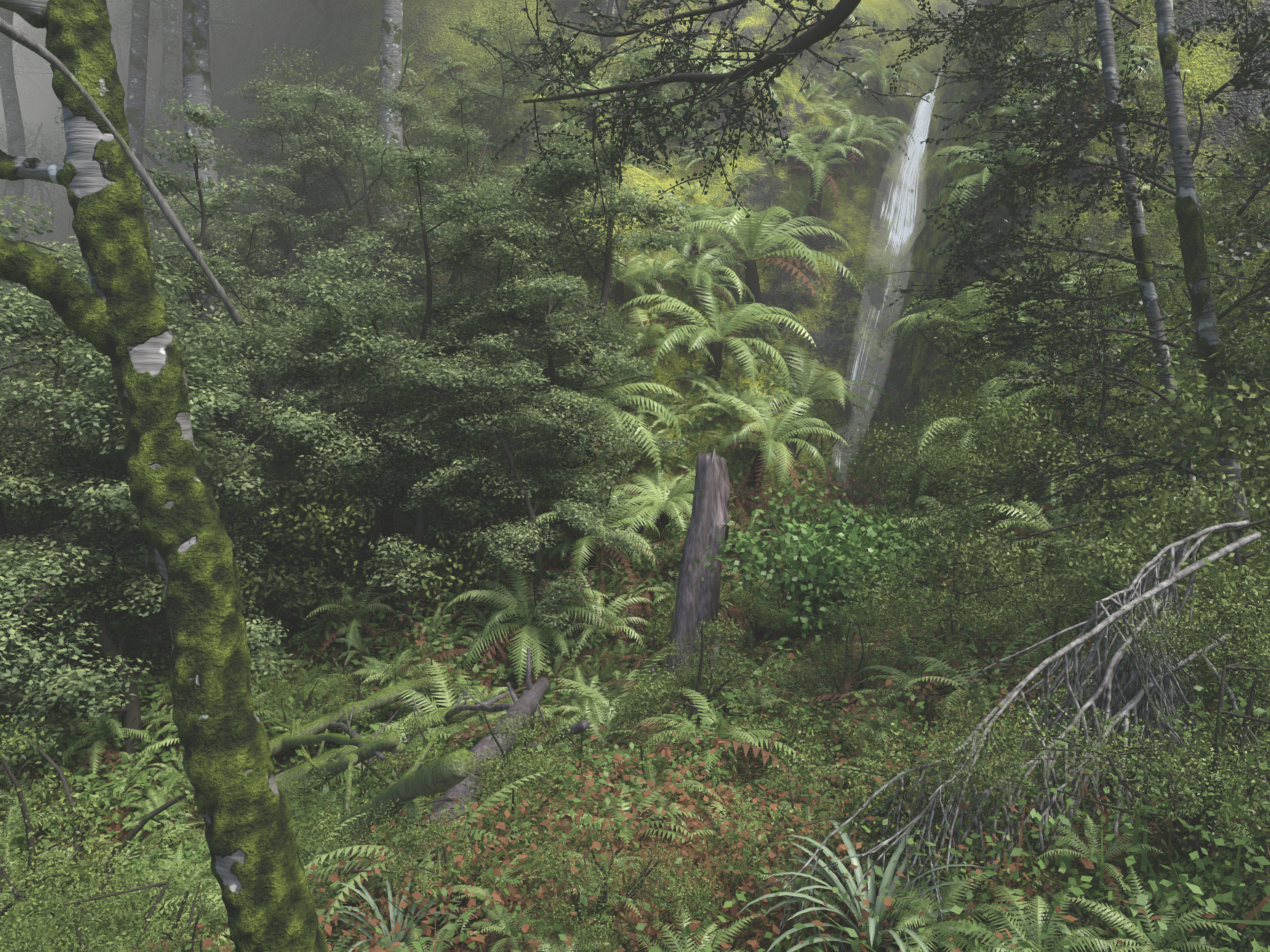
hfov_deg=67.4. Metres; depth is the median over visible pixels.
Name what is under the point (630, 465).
crown fern
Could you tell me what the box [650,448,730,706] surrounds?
dead stump
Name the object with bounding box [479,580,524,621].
seedling shrub
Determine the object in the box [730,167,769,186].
crown fern
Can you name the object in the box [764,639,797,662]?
crown fern
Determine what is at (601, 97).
tree fern
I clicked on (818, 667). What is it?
seedling shrub
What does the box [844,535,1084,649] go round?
scrub bush
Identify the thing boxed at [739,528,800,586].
dead fern
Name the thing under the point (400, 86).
tree
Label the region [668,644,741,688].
seedling shrub
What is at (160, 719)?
crown fern
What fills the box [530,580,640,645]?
seedling shrub
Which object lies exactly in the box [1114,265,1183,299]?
crown fern
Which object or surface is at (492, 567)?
crown fern
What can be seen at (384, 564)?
crown fern
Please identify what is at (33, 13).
beech limb
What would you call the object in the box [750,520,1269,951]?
dead branch
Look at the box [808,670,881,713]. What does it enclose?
crown fern
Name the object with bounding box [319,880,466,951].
astelia plant
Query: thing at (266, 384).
hill scrub
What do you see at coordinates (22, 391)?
hill scrub
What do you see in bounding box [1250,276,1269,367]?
scrub bush
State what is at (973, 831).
crown fern
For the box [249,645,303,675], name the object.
crown fern
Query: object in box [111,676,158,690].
crown fern
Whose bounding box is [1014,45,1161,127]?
tree fern
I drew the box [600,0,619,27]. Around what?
beech tree
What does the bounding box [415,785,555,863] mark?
crown fern
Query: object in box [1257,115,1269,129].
crown fern
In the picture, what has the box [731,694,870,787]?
seedling shrub
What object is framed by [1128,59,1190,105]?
crown fern
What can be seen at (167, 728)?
crown fern
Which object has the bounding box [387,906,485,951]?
crown fern
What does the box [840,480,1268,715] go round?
scrub bush
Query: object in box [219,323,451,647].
beech sapling
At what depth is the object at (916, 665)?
5.73 m
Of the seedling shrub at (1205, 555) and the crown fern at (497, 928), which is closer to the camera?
the crown fern at (497, 928)
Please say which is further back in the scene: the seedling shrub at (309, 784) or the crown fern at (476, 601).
the crown fern at (476, 601)
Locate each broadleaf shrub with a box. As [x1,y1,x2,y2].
[665,469,971,645]
[772,502,988,598]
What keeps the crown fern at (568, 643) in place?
on the ground
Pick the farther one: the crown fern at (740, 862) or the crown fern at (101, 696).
the crown fern at (101, 696)
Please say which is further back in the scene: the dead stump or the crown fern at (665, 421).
the crown fern at (665, 421)
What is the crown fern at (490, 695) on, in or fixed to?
on the ground
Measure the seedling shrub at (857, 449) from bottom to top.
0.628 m
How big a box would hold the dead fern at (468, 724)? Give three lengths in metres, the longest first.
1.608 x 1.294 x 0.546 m
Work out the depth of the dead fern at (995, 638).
6.66 m
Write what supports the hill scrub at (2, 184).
on the ground
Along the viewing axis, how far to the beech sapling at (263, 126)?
16.11 m
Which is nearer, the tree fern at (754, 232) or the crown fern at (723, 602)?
the crown fern at (723, 602)
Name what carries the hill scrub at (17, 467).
on the ground
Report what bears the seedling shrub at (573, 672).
on the ground
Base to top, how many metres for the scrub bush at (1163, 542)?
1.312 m
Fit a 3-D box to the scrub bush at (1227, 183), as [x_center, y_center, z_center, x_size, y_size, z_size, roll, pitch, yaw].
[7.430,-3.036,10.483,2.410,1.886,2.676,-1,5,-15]
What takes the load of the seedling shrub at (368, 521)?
on the ground
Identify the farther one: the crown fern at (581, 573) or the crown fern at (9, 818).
the crown fern at (581, 573)
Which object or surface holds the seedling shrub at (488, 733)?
on the ground
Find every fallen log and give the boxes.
[269,676,432,756]
[269,710,405,752]
[274,700,476,789]
[283,745,357,792]
[286,732,399,802]
[305,724,475,868]
[329,702,397,760]
[354,690,508,773]
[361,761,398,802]
[410,648,550,861]
[445,687,512,718]
[491,701,589,769]
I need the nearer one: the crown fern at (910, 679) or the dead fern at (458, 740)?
the crown fern at (910, 679)
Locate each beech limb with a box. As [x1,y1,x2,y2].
[0,0,47,28]
[0,17,243,325]
[0,149,65,186]
[0,235,110,357]
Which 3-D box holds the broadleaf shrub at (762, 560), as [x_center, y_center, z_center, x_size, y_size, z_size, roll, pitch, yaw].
[2.118,1.032,10.326,3.449,2.005,4.318,0,5,-1]
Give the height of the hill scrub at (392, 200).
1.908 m
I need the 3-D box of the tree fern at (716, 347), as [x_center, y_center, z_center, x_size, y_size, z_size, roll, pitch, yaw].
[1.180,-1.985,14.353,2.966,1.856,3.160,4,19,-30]
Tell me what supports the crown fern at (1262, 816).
on the ground
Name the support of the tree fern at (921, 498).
on the ground
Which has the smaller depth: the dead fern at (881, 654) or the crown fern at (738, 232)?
the dead fern at (881, 654)
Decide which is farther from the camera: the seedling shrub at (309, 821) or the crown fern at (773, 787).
the seedling shrub at (309, 821)
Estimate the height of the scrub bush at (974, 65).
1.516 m
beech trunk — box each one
[45,0,327,951]
[1095,0,1217,576]
[1154,0,1260,580]
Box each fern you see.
[0,692,17,738]
[0,698,78,787]
[0,707,14,725]
[0,768,60,832]
[0,772,10,786]
[0,780,72,872]
[0,786,23,800]
[0,881,60,951]
[3,655,88,711]
[6,822,203,934]
[20,690,160,775]
[20,719,106,791]
[23,885,131,950]
[25,841,69,868]
[27,631,90,665]
[27,749,53,768]
[38,834,110,868]
[44,908,207,951]
[50,808,113,859]
[57,759,77,767]
[67,606,167,654]
[77,713,119,732]
[79,531,126,550]
[80,636,94,647]
[83,683,119,713]
[83,774,143,821]
[83,797,104,810]
[84,762,107,781]
[90,643,117,668]
[91,873,169,937]
[95,836,171,875]
[97,735,133,763]
[98,753,160,794]
[105,690,148,706]
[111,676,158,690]
[111,765,142,792]
[112,840,165,905]
[121,798,188,839]
[122,788,193,832]
[124,843,219,948]
[132,842,219,919]
[134,650,150,665]
[134,691,278,759]
[135,613,164,625]
[138,784,176,805]
[139,812,388,951]
[143,704,172,734]
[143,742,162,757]
[144,714,183,749]
[144,861,329,951]
[145,676,171,697]
[147,676,169,705]
[148,745,188,793]
[151,747,193,803]
[171,825,196,844]
[173,941,233,951]
[182,848,210,872]
[184,168,236,191]
[195,831,207,863]
[202,869,220,890]
[220,143,274,185]
[223,80,246,100]
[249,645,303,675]
[250,672,273,697]
[252,541,303,593]
[255,603,305,631]
[260,710,282,723]
[262,53,299,82]
[262,639,289,662]
[268,690,296,708]
[269,580,327,619]
[272,716,319,763]
[276,666,336,707]
[286,37,320,75]
[287,77,321,104]
[291,630,312,648]
[294,702,333,725]
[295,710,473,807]
[301,612,342,642]
[303,577,397,666]
[304,770,551,948]
[308,106,346,141]
[312,879,369,908]
[314,858,392,899]
[317,69,340,88]
[318,887,372,934]
[318,924,366,951]
[320,580,380,626]
[324,691,353,705]
[325,65,349,83]
[330,614,370,640]
[331,663,354,682]
[339,627,373,676]
[341,713,391,736]
[345,74,360,87]
[351,649,428,714]
[352,681,383,700]
[353,551,428,579]
[354,658,500,767]
[356,931,427,951]
[357,848,436,915]
[359,655,374,680]
[362,695,403,721]
[364,41,418,84]
[365,56,379,77]
[365,649,427,704]
[366,637,374,651]
[372,721,496,787]
[381,635,407,665]
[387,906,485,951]
[391,576,452,617]
[394,609,424,630]
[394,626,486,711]
[397,689,435,719]
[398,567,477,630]
[405,111,440,134]
[406,204,417,218]
[412,844,477,868]
[413,605,454,642]
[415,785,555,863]
[420,125,497,172]
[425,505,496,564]
[427,573,489,620]
[432,57,466,75]
[433,836,507,879]
[435,549,461,567]
[435,614,496,645]
[436,628,471,656]
[438,657,461,670]
[441,102,484,122]
[441,591,466,617]
[446,563,615,687]
[446,584,485,624]
[446,607,522,640]
[452,850,545,935]
[456,631,493,665]
[457,687,541,749]
[457,692,568,755]
[459,685,507,723]
[462,812,554,870]
[469,559,511,589]
[469,903,548,951]
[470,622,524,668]
[474,526,531,572]
[476,155,501,176]
[477,743,598,807]
[480,555,506,576]
[482,63,499,74]
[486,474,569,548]
[490,663,517,679]
[491,352,684,472]
[492,57,530,85]
[495,67,520,79]
[498,583,533,602]
[500,755,641,820]
[501,83,533,99]
[501,544,577,598]
[510,648,548,676]
[511,929,608,951]
[513,709,575,747]
[515,661,575,704]
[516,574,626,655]
[520,572,532,586]
[521,475,660,584]
[523,515,559,549]
[529,488,568,514]
[531,488,628,563]
[531,736,636,801]
[532,650,575,696]
[532,696,661,759]
[532,699,556,721]
[533,780,605,843]
[533,864,652,950]
[537,54,596,86]
[538,626,591,660]
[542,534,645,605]
[542,568,559,581]
[542,696,585,713]
[544,69,647,131]
[544,698,639,755]
[544,850,642,881]
[545,102,592,135]
[545,566,656,665]
[546,343,625,365]
[546,557,585,583]
[549,783,704,857]
[549,806,617,851]
[551,646,688,744]
[551,667,608,725]
[555,716,592,757]
[556,218,586,238]
[556,633,583,658]
[560,743,638,785]
[562,507,607,537]
[565,555,598,586]
[571,432,638,486]
[574,99,598,109]
[579,580,613,605]
[579,680,734,771]
[582,624,608,645]
[583,253,666,304]
[583,647,610,666]
[587,719,813,812]
[588,609,647,655]
[592,760,723,827]
[593,489,644,545]
[598,761,720,815]
[600,307,714,376]
[600,557,641,589]
[601,70,631,95]
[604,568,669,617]
[605,659,662,682]
[606,37,660,83]
[606,468,732,537]
[606,702,772,781]
[607,390,681,427]
[607,427,681,476]
[610,392,637,415]
[613,228,657,262]
[615,650,667,668]
[616,186,687,246]
[616,270,815,391]
[616,460,694,527]
[617,182,642,204]
[617,459,639,473]
[625,154,648,169]
[626,243,755,309]
[627,585,647,598]
[627,657,666,683]
[628,405,654,420]
[628,900,759,951]
[629,697,685,722]
[631,654,664,670]
[632,252,672,295]
[634,398,697,440]
[634,689,809,776]
[635,189,768,271]
[636,28,726,73]
[640,567,719,614]
[643,555,662,578]
[645,779,729,822]
[646,167,660,177]
[648,799,781,865]
[648,803,696,830]
[649,526,743,574]
[649,538,683,565]
[650,575,672,591]
[653,268,735,309]
[659,157,683,180]
[661,868,723,920]
[664,265,683,280]
[666,49,792,129]
[666,469,693,516]
[670,281,716,307]
[671,142,708,164]
[672,324,702,359]
[673,205,863,323]
[674,180,715,198]
[674,343,687,354]
[675,226,716,255]
[675,366,710,389]
[677,204,693,217]
[677,509,738,540]
[678,462,695,488]
[680,435,694,444]
[681,138,727,177]
[681,254,729,283]
[682,704,785,761]
[684,413,707,431]
[685,377,778,443]
[689,662,823,728]
[693,736,746,766]
[696,393,848,502]
[697,83,754,102]
[699,806,772,859]
[700,388,761,413]
[701,399,730,421]
[704,422,765,463]
[704,643,822,715]
[707,193,728,204]
[709,841,767,882]
[716,607,772,656]
[716,677,789,710]
[719,591,732,612]
[720,729,843,805]
[721,625,771,670]
[722,341,765,388]
[722,553,769,612]
[722,570,752,595]
[723,342,736,357]
[725,196,740,206]
[725,675,788,726]
[727,511,771,550]
[727,785,801,835]
[728,471,777,531]
[728,620,754,653]
[729,579,771,607]
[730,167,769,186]
[730,223,748,249]
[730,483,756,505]
[732,347,767,373]
[732,518,749,533]
[732,786,809,838]
[733,480,803,522]
[734,180,749,191]
[736,302,785,341]
[737,622,803,673]
[738,652,788,694]
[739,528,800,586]
[741,749,836,814]
[746,203,760,218]
[747,327,783,356]
[751,337,779,359]
[751,865,849,933]
[753,813,815,844]
[754,133,893,218]
[754,347,771,366]
[758,662,796,686]
[759,342,894,436]
[759,881,789,905]
[762,156,780,174]
[762,251,776,273]
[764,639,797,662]
[764,688,803,724]
[770,245,781,256]
[775,184,798,202]
[776,605,864,660]
[778,135,798,155]
[780,771,845,826]
[781,0,879,34]
[781,135,822,167]
[787,704,889,743]
[788,499,863,529]
[789,680,834,714]
[790,190,821,216]
[790,815,864,854]
[791,462,858,510]
[792,100,914,175]
[794,79,832,100]
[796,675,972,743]
[797,134,836,149]
[797,224,814,238]
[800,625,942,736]
[804,105,828,117]
[805,626,917,703]
[806,732,967,825]
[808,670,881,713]
[812,699,885,738]
[822,739,843,761]
[827,827,936,912]
[831,61,879,88]
[831,79,855,99]
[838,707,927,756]
[841,46,925,108]
[841,622,913,654]
[841,652,995,719]
[841,841,889,871]
[846,475,901,519]
[849,628,936,669]
[859,630,951,702]
[869,867,1031,951]
[877,275,1042,365]
[877,611,949,672]
[880,645,998,695]
[881,660,946,702]
[888,789,1002,858]
[890,504,937,517]
[895,425,957,483]
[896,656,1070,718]
[897,487,1015,576]
[898,378,1064,496]
[905,618,1051,734]
[921,229,988,276]
[924,120,1066,236]
[924,885,1120,951]
[925,609,1065,685]
[930,342,986,385]
[932,534,1002,583]
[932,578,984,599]
[936,218,990,254]
[940,70,985,126]
[942,122,962,137]
[942,497,975,527]
[943,490,971,504]
[946,43,990,106]
[950,70,972,93]
[964,102,992,127]
[966,454,1022,488]
[968,338,1128,441]
[970,642,1102,696]
[971,458,1128,577]
[973,696,1004,717]
[976,381,1025,405]
[977,293,1009,334]
[989,344,1102,398]
[991,263,1159,355]
[991,561,1042,593]
[995,97,1032,131]
[995,740,1088,823]
[999,264,1115,316]
[1005,33,1137,154]
[1007,711,1080,748]
[1010,636,1126,682]
[1011,179,1024,195]
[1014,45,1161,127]
[1015,184,1056,206]
[1015,306,1049,340]
[1020,261,1038,277]
[1021,481,1049,509]
[1021,482,1055,516]
[1022,651,1165,734]
[1033,527,1266,619]
[1036,815,1165,909]
[1043,515,1099,563]
[1045,151,1099,166]
[1048,194,1067,207]
[1062,383,1194,452]
[1063,865,1245,951]
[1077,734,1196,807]
[1091,240,1133,284]
[1104,240,1129,250]
[1107,306,1256,385]
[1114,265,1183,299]
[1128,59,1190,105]
[1136,171,1207,206]
[1152,372,1268,430]
[1155,237,1219,294]
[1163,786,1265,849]
[1168,340,1195,368]
[1175,621,1269,684]
[1194,159,1253,193]
[1204,184,1232,214]
[1212,259,1269,294]
[1220,755,1268,790]
[1226,328,1269,384]
[1234,694,1268,729]
[1250,371,1269,382]
[1250,811,1268,836]
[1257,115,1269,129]
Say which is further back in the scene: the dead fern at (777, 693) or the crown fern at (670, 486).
the crown fern at (670, 486)
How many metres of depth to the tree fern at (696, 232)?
15.87 m
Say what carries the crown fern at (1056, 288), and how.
on the ground
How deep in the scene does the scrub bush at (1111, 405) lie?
9.76 m
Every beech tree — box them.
[0,7,26,343]
[125,0,149,174]
[131,0,155,128]
[150,0,179,248]
[182,0,318,413]
[377,0,407,262]
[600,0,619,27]
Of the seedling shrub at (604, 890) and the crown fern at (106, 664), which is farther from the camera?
the crown fern at (106, 664)
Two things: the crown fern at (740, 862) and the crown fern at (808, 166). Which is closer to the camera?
the crown fern at (740, 862)
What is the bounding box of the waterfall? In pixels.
[835,67,942,467]
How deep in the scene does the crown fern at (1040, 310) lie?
12.62 m
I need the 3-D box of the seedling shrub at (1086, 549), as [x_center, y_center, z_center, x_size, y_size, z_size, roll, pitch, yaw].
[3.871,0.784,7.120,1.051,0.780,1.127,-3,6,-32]
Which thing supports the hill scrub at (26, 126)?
on the ground
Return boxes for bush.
[0,714,204,927]
[0,786,216,951]
[0,844,227,951]
[2,836,127,913]
[814,487,1070,659]
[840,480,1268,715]
[844,257,1028,373]
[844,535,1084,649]
[849,371,1054,471]
[849,393,1158,535]
[882,420,1269,598]
[906,0,1028,91]
[932,302,1047,393]
[959,326,1269,534]
[971,244,1257,392]
[987,0,1155,94]
[998,189,1149,288]
[1014,440,1269,682]
[1022,343,1266,443]
[1025,253,1216,331]
[1036,380,1261,538]
[1045,260,1269,370]
[1052,434,1269,575]
[1067,407,1269,549]
[1068,474,1269,690]
[1110,352,1269,552]
[1111,251,1269,389]
[1119,425,1269,552]
[1125,138,1269,262]
[1125,224,1269,334]
[1131,70,1221,164]
[1132,344,1269,494]
[1132,356,1269,456]
[1196,131,1269,225]
[1222,321,1269,372]
[1226,266,1269,335]
[1230,106,1269,158]
[1232,382,1269,431]
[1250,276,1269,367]
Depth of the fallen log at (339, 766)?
7.63 m
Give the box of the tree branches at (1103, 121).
[829,0,1269,530]
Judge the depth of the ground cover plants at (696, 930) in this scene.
4.59 m
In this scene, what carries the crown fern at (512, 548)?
on the ground
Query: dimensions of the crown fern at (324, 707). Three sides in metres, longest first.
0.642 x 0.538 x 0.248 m
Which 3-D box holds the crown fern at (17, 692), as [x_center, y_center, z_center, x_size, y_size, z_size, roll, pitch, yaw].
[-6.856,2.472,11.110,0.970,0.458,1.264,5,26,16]
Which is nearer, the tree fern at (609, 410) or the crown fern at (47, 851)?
the crown fern at (47, 851)
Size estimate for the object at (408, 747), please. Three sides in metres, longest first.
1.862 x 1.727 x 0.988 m
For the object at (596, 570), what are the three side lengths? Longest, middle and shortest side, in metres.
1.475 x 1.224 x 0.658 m
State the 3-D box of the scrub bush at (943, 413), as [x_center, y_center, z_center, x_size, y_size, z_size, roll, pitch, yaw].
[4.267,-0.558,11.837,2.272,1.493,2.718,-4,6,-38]
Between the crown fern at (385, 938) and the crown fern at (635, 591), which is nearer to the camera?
the crown fern at (385, 938)
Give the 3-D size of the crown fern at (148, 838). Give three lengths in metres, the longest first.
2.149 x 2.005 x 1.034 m
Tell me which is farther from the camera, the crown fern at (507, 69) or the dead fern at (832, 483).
the crown fern at (507, 69)
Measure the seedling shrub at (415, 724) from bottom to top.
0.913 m
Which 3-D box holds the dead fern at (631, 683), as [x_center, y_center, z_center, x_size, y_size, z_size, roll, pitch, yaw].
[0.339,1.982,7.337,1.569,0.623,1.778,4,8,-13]
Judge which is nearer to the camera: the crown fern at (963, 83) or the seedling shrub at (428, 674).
the seedling shrub at (428, 674)
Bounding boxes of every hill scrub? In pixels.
[0,86,42,113]
[0,119,42,157]
[0,121,63,236]
[0,124,66,165]
[0,139,60,211]
[0,283,80,379]
[0,284,48,338]
[0,306,74,387]
[0,320,211,494]
[0,329,105,395]
[0,363,66,410]
[3,139,76,259]
[3,225,190,345]
[3,437,49,547]
[5,467,50,543]
[12,2,112,84]
[12,43,52,100]
[12,363,235,405]
[13,12,37,37]
[13,22,45,56]
[15,418,376,561]
[20,212,80,268]
[20,225,35,243]
[23,406,270,580]
[37,419,257,463]
[55,79,260,191]
[69,178,272,316]
[107,0,227,39]
[108,10,152,93]
[111,0,268,77]
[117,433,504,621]
[143,147,185,218]
[177,301,380,423]
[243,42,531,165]
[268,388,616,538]
[286,323,449,427]
[322,276,572,409]
[351,147,574,224]
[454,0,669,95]
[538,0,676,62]
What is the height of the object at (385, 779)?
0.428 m
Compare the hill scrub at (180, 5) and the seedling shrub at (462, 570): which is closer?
the seedling shrub at (462, 570)
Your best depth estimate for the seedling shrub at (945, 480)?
11.25 m
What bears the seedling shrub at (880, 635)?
on the ground
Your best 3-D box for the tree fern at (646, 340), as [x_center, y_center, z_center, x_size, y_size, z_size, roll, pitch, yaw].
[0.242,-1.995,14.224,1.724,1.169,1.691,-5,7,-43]
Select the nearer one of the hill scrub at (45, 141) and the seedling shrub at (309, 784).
the seedling shrub at (309, 784)
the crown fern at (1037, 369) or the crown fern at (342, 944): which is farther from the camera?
the crown fern at (1037, 369)
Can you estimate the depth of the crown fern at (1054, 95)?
13.20 m
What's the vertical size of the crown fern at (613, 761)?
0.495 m
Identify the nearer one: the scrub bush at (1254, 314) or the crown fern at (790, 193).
the scrub bush at (1254, 314)
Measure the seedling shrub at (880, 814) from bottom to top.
0.703 m
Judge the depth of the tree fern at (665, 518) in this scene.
12.63 m
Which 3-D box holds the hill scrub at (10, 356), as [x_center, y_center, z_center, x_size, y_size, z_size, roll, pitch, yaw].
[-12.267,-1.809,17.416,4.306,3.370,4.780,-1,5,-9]
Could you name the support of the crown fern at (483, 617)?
on the ground
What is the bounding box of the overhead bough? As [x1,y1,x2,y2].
[478,0,929,228]
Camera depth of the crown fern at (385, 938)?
3.85 m
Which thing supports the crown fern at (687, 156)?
on the ground
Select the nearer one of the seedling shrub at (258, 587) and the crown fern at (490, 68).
the seedling shrub at (258, 587)
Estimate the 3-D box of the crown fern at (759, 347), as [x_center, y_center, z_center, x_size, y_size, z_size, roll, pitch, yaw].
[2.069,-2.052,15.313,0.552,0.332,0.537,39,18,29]
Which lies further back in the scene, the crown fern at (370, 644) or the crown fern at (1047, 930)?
the crown fern at (370, 644)
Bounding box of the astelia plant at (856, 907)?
[736,813,1005,951]
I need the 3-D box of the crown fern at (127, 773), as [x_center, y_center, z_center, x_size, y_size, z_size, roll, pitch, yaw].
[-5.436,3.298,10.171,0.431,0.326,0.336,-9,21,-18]
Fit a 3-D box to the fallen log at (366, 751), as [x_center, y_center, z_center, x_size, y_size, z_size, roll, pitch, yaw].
[-3.117,2.891,8.424,3.164,1.960,0.343,4,7,41]
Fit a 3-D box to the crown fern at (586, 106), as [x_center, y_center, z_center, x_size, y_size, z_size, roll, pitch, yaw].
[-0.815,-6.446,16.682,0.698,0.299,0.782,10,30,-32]
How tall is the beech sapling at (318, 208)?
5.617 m
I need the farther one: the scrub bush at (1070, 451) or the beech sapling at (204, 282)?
the beech sapling at (204, 282)
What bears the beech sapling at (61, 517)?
on the ground
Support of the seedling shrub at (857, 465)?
on the ground
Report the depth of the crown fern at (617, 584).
12.29 m
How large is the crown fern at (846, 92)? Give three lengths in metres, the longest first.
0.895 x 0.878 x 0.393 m
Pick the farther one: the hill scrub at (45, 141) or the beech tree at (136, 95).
the hill scrub at (45, 141)
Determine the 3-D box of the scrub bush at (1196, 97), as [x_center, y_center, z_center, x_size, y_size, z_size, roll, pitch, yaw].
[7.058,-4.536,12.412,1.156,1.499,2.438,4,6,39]
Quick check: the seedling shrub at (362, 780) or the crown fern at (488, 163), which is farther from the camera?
the crown fern at (488, 163)
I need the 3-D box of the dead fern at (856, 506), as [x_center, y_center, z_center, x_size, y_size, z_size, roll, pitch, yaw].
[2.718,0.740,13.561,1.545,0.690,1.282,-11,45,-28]
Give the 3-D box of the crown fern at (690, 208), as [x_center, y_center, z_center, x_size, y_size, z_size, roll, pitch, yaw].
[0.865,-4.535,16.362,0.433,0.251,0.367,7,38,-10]
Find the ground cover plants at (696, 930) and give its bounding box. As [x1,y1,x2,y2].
[0,254,1269,951]
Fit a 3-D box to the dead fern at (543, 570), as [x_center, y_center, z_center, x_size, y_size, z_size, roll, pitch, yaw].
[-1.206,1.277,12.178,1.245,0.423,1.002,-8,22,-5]
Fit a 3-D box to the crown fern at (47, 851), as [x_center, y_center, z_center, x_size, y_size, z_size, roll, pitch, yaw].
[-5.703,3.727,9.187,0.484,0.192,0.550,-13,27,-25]
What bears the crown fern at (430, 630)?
on the ground
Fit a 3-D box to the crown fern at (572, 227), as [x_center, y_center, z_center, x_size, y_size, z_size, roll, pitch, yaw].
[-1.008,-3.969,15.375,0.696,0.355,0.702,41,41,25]
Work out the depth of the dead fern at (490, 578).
12.38 m
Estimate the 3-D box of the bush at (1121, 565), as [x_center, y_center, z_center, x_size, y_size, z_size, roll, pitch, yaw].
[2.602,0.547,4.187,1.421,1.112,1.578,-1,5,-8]
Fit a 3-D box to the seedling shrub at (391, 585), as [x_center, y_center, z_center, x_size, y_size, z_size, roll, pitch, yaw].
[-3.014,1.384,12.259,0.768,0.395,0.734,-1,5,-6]
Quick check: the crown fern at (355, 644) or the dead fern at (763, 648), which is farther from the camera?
the crown fern at (355, 644)
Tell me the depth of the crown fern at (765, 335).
15.93 m
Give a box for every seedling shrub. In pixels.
[90,861,305,951]
[124,862,206,947]
[130,879,232,951]
[155,650,171,678]
[158,687,171,703]
[167,760,280,791]
[181,768,354,892]
[212,929,329,951]
[224,494,274,518]
[237,553,299,604]
[242,606,323,647]
[253,674,360,732]
[257,656,333,704]
[277,749,410,831]
[278,458,322,481]
[291,795,351,841]
[295,767,524,883]
[295,771,446,876]
[296,576,372,625]
[297,797,457,914]
[299,559,349,580]
[301,780,359,819]
[327,666,396,733]
[344,736,639,868]
[349,505,381,537]
[353,812,529,913]
[355,625,417,655]
[356,705,469,774]
[379,574,413,595]
[384,639,473,699]
[399,708,620,821]
[429,721,583,820]
[430,550,491,585]
[448,703,499,748]
[463,504,556,555]
[463,686,525,721]
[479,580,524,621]
[496,809,724,951]
[498,732,533,777]
[511,704,773,808]
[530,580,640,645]
[537,715,633,800]
[542,641,657,706]
[544,711,574,746]
[548,518,588,539]
[552,701,666,746]
[559,662,638,715]
[568,414,659,464]
[609,615,807,750]
[623,584,729,655]
[626,512,678,550]
[628,527,683,582]
[653,832,805,919]
[658,620,780,709]
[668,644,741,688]
[669,430,749,476]
[705,710,1083,931]
[719,558,781,622]
[719,562,800,639]
[723,765,852,858]
[724,507,771,557]
[731,437,761,460]
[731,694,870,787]
[738,559,849,643]
[748,501,814,544]
[753,598,929,728]
[769,695,856,752]
[771,393,842,459]
[790,484,841,526]
[791,528,831,597]
[803,627,896,691]
[809,419,847,455]
[817,485,935,539]
[837,436,878,462]
[840,458,877,485]
[840,715,998,812]
[857,672,966,733]
[864,620,905,673]
[867,573,1048,683]
[885,470,927,500]
[892,594,1269,869]
[900,569,955,604]
[920,418,976,452]
[924,507,1011,559]
[929,439,989,493]
[932,683,1090,799]
[937,582,1033,632]
[942,584,1114,689]
[952,573,1245,728]
[985,553,1189,655]
[999,584,1062,626]
[1013,563,1073,590]
[1016,511,1061,540]
[1067,530,1149,592]
[1075,444,1160,513]
[1092,565,1265,662]
[1105,575,1269,754]
[1158,501,1269,590]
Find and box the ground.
[0,0,1269,951]
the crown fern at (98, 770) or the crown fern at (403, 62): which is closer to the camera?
the crown fern at (98, 770)
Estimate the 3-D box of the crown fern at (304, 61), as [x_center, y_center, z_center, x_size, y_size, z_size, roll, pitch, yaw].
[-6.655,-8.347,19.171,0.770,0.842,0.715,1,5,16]
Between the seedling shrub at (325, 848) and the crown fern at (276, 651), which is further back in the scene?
the crown fern at (276, 651)
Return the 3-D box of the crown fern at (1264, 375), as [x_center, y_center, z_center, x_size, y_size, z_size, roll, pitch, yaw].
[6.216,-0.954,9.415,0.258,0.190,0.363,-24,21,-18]
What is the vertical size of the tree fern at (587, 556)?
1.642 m
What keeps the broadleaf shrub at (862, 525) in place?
on the ground
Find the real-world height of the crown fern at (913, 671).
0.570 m
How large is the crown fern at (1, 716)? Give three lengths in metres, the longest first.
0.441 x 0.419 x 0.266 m
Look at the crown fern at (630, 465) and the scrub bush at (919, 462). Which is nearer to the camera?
the scrub bush at (919, 462)
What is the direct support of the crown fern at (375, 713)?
on the ground
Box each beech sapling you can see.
[0,195,81,641]
[0,252,361,761]
[0,280,80,658]
[0,318,162,743]
[0,330,89,740]
[9,299,249,614]
[13,99,371,523]
[40,306,356,680]
[52,249,380,610]
[141,73,409,443]
[149,212,388,531]
[211,164,400,460]
[214,93,440,393]
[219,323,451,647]
[229,76,378,378]
[236,135,551,560]
[238,119,503,438]
[271,263,529,632]
[358,11,598,328]
[365,234,563,542]
[428,330,666,629]
[431,38,704,450]
[436,125,644,394]
[470,219,693,564]
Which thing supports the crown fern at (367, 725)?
on the ground
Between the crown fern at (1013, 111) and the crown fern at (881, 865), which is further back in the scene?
the crown fern at (1013, 111)
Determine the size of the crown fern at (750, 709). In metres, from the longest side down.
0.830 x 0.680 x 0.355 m
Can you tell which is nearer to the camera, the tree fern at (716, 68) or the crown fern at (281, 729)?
the crown fern at (281, 729)
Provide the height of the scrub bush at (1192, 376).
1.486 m

